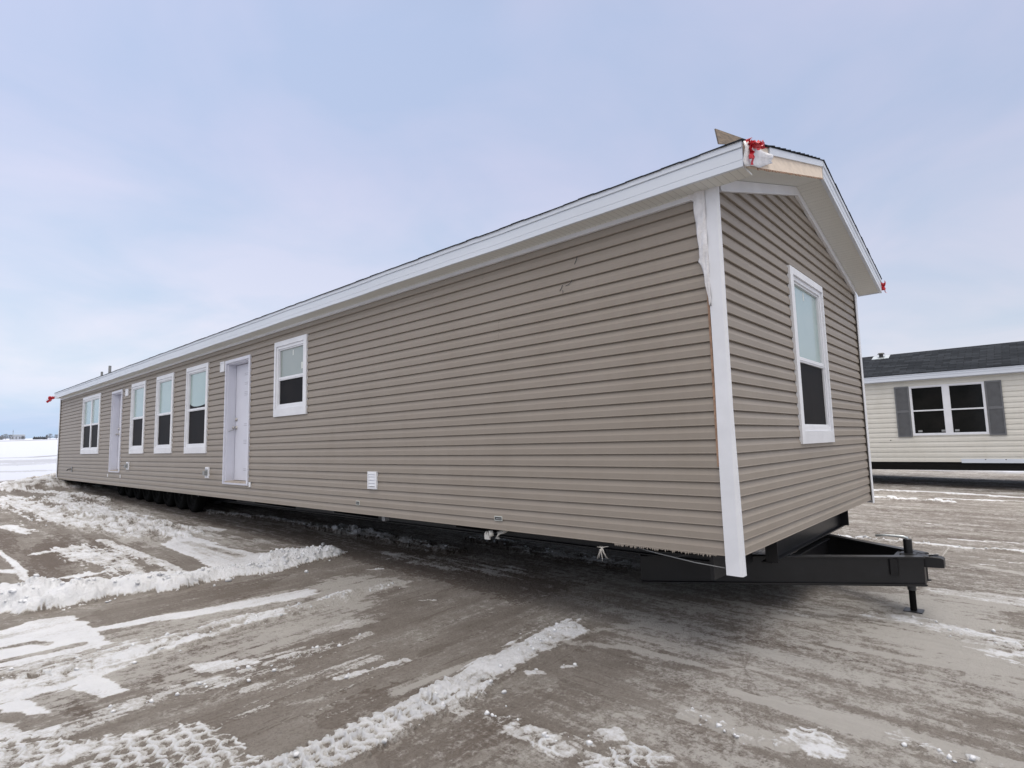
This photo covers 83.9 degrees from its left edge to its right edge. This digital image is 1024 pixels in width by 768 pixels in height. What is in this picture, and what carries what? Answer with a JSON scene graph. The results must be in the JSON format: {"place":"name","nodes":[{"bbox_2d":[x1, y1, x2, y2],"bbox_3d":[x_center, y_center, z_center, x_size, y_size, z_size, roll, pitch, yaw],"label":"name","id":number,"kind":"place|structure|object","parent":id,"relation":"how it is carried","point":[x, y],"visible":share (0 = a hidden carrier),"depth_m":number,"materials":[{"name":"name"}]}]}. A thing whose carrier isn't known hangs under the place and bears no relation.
{"place":"outdoors","nodes":[
{"label":"outdoors","id":0,"kind":"place"},
{"bbox_2d":[0,438,1023,767],"bbox_3d":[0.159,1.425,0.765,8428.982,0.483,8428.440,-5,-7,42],"label":"ground","id":1,"kind":"structure","parent":0,"point":[826,676],"depth_m":4.27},
{"bbox_2d":[9,435,24,439],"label":"farm building","id":2,"kind":"structure","parent":1,"relation":"on","point":[16,437],"depth_m":674.38,"materials":[{"name":"metal"}]},
{"bbox_2d":[0,436,47,439],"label":"shelterbelt","id":3,"kind":"object","parent":1,"relation":"on","point":[38,437],"visible":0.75,"depth_m":712.85,"materials":[{"name":"plant"}]},
{"bbox_2d":[54,129,945,613],"bbox_3d":[-4.958,0.885,12.885,23.383,4.251,4.912,-7,-8,42],"label":"manufactured home","id":4,"kind":"object","parent":1,"relation":"on","point":[660,371],"visible":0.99,"depth_m":5.41,"materials":[{"name":"beige plastic"}]},
{"bbox_2d":[46,396,54,402],"bbox_3d":[-15.392,0.509,19.004,0.516,0.245,0.128,-3,-6,26],"label":"red ribbon","id":5,"kind":"object","parent":4,"relation":"attached to","point":[50,398],"visible":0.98,"depth_m":19.00,"materials":[{"name":"red fabric"}]},
{"bbox_2d":[80,393,101,453],"bbox_3d":[-11.991,1.158,16.255,2.010,1.660,0.096,-7,-8,42],"label":"window","id":6,"kind":"structure","parent":4,"relation":"in","point":[90,430],"depth_m":16.23,"materials":[{"name":"white plastic"}]},
{"bbox_2d":[129,381,146,453],"bbox_3d":[-8.716,0.792,13.309,1.070,1.655,0.096,-7,-8,42],"label":"window","id":7,"kind":"structure","parent":4,"relation":"in","point":[137,416],"depth_m":13.35,"materials":[{"name":"white plastic"}]},
{"bbox_2d":[154,372,174,453],"bbox_3d":[-7.343,0.634,12.075,1.075,1.660,0.096,-7,-8,42],"label":"window","id":8,"kind":"structure","parent":4,"relation":"in","point":[165,387],"depth_m":12.11,"materials":[{"name":"white plastic"}]},
{"bbox_2d":[184,362,209,453],"bbox_3d":[-5.986,0.480,10.854,1.110,1.670,0.096,-7,-8,42],"label":"window","id":9,"kind":"structure","parent":4,"relation":"in","point":[197,377],"depth_m":10.88,"materials":[{"name":"white plastic"}]},
{"bbox_2d":[273,334,308,416],"bbox_3d":[-3.252,-0.104,8.418,0.987,1.138,0.096,-7,-8,42],"label":"window","id":10,"kind":"structure","parent":4,"relation":"in","point":[290,398],"depth_m":8.42,"materials":[{"name":"white plastic"}]},
{"bbox_2d":[745,138,767,164],"bbox_3d":[1.697,-1.617,3.955,0.277,0.258,0.068,4,-7,-44],"label":"red ribbon","id":11,"kind":"object","parent":4,"relation":"attached to","point":[757,145],"visible":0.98,"depth_m":3.89,"materials":[{"name":"red fabric"}]},
{"bbox_2d":[786,265,834,443],"bbox_3d":[2.966,-0.249,5.685,0.096,1.667,1.135,-7,-8,42],"label":"window","id":12,"kind":"structure","parent":4,"relation":"in","point":[815,416],"depth_m":5.70,"materials":[{"name":"white plastic"}]},
{"bbox_2d":[881,280,886,292],"bbox_3d":[4.884,-1.272,7.496,0.078,0.158,0.153,-5,-7,42],"label":"red ribbon","id":13,"kind":"object","parent":4,"relation":"attached to","point":[883,286],"visible":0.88,"depth_m":7.47,"materials":[{"name":"red fabric"}]},
{"bbox_2d":[0,497,1023,762],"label":"snow crumbs","id":14,"kind":"object","parent":1,"relation":"on","point":[546,735],"visible":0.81,"depth_m":5.32,"materials":[{"name":"white snow"}]},
{"bbox_2d":[862,341,1023,470],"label":"manufactured home","id":15,"kind":"object","parent":1,"relation":"on","point":[960,408],"visible":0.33,"depth_m":16.09,"materials":[{"name":"beige plastic"}]},
{"bbox_2d":[909,382,988,435],"bbox_3d":[12.197,0.714,15.960,1.690,1.420,0.065,-7,-8,42],"label":"window","id":16,"kind":"structure","parent":15,"relation":"in","point":[957,408],"depth_m":15.92,"materials":[{"name":"black glass"}]},
{"bbox_2d":[0,0,1023,437],"label":"sky","id":17,"kind":"structure","parent":0,"point":[174,174],"materials":[{"name":"blue"}]}
]}

